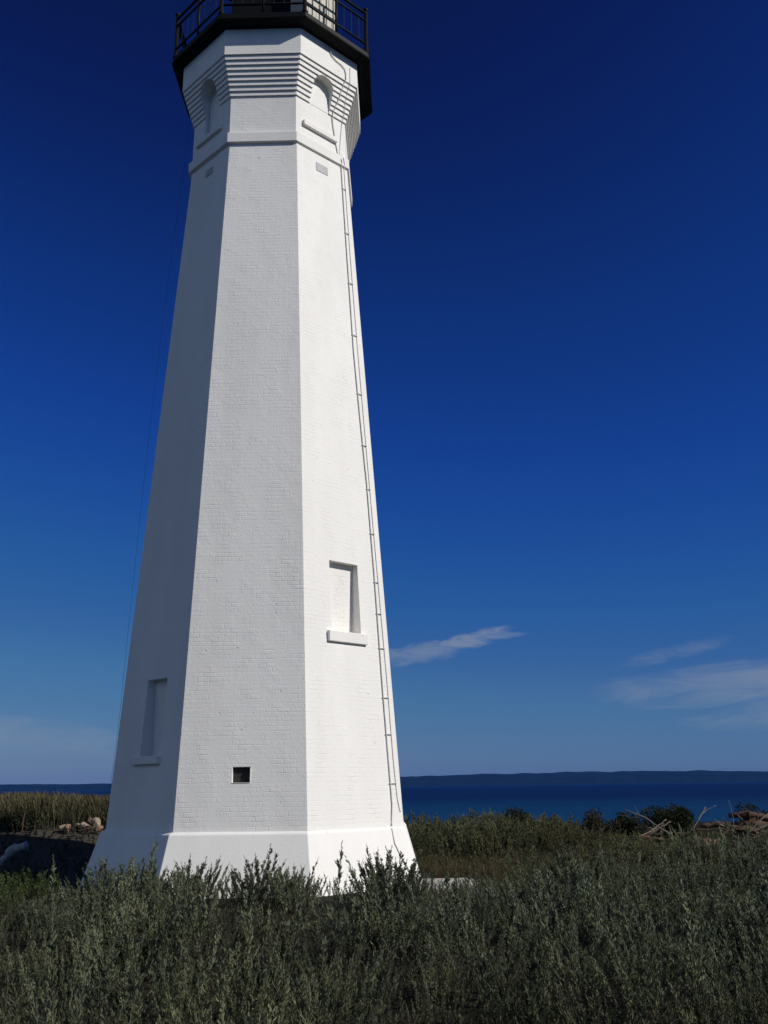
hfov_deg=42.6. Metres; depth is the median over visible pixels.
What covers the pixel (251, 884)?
scrub shrub
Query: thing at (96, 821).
boulder
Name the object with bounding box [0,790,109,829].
tall grass
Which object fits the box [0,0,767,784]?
sky
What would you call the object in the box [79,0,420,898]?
lighthouse
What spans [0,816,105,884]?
growth
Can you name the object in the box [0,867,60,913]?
green weeds
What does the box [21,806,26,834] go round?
dead stalk
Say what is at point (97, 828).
boulder
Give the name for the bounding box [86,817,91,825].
boulder
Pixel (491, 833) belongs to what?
scrub thicket
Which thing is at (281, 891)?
scrub shrub
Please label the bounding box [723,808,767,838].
uprooted stump
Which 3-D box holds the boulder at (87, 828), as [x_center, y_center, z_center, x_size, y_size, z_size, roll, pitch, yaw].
[-7.222,7.742,24.035,0.173,0.166,0.194,-2,-16,6]
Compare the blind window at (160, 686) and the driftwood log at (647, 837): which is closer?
the blind window at (160, 686)
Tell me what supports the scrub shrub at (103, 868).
on the ground at (43, 853)
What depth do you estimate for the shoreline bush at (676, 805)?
27.32 m
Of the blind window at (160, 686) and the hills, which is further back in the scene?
the hills
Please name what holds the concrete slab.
on the ground at (43, 853)
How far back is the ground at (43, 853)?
10.50 m
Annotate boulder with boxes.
[58,824,65,829]
[65,824,70,831]
[79,822,89,831]
[84,825,91,832]
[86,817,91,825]
[92,817,100,829]
[92,825,102,831]
[695,835,717,846]
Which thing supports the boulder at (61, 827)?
on the ground at (43, 853)
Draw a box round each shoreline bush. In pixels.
[0,811,38,831]
[503,806,532,824]
[581,808,622,840]
[611,811,645,837]
[640,805,694,840]
[658,802,696,836]
[734,802,767,821]
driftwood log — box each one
[0,841,28,865]
[628,835,661,840]
[699,821,730,828]
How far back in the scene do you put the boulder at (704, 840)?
24.04 m
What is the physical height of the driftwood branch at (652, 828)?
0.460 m
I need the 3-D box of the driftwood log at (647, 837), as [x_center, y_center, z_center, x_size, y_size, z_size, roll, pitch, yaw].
[6.506,8.229,24.801,1.008,0.152,0.140,-2,-16,5]
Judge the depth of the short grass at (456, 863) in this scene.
19.26 m
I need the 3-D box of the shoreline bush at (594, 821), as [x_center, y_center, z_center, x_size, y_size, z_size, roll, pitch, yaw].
[5.823,8.460,26.277,1.105,1.108,0.964,-1,-16,0]
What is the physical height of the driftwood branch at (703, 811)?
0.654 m
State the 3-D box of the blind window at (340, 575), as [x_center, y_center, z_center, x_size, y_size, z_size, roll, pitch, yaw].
[-0.750,1.654,17.885,0.933,1.489,0.360,14,-21,-42]
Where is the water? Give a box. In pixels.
[0,782,767,824]
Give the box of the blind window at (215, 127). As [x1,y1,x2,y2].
[195,97,222,148]
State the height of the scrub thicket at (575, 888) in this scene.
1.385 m
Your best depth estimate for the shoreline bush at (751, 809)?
28.86 m
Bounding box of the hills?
[0,770,767,791]
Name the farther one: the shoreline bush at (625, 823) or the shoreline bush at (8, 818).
the shoreline bush at (625, 823)
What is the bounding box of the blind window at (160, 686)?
[130,680,166,764]
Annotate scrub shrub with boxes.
[64,853,158,915]
[138,857,216,913]
[215,843,297,911]
[264,859,327,916]
[347,843,428,911]
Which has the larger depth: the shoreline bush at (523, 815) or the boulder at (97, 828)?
the shoreline bush at (523, 815)
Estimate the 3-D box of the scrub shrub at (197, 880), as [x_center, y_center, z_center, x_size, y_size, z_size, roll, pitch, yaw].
[-2.795,5.103,13.428,0.866,0.787,0.812,-8,-17,25]
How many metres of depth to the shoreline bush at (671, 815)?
26.82 m
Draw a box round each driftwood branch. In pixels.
[621,806,678,840]
[640,824,663,840]
[642,819,665,834]
[690,805,715,831]
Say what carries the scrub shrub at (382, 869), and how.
on the ground at (43, 853)
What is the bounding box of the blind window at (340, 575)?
[327,562,367,644]
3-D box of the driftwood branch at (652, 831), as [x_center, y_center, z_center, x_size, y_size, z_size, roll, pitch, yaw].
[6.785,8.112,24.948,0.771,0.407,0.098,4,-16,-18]
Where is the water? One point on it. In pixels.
(563, 801)
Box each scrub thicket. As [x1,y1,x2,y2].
[0,818,767,1002]
[0,871,767,1023]
[404,805,767,865]
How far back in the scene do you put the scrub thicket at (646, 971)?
6.64 m
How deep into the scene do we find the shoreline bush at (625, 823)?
26.38 m
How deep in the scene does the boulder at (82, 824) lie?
24.20 m
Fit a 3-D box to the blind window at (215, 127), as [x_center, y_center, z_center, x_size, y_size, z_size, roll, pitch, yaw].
[-3.739,-8.530,21.308,0.176,1.090,0.934,14,-21,-42]
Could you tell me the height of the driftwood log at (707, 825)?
0.219 m
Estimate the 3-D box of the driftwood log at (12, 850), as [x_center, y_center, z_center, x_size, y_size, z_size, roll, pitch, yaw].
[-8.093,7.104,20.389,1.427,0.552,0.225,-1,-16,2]
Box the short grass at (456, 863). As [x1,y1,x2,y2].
[391,842,728,895]
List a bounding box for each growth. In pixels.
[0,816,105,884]
[414,838,730,888]
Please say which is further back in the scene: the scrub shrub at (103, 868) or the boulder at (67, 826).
the boulder at (67, 826)
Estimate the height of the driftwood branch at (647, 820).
0.988 m
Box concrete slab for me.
[417,878,478,892]
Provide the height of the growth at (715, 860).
0.681 m
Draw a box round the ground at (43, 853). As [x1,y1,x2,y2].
[0,821,767,1023]

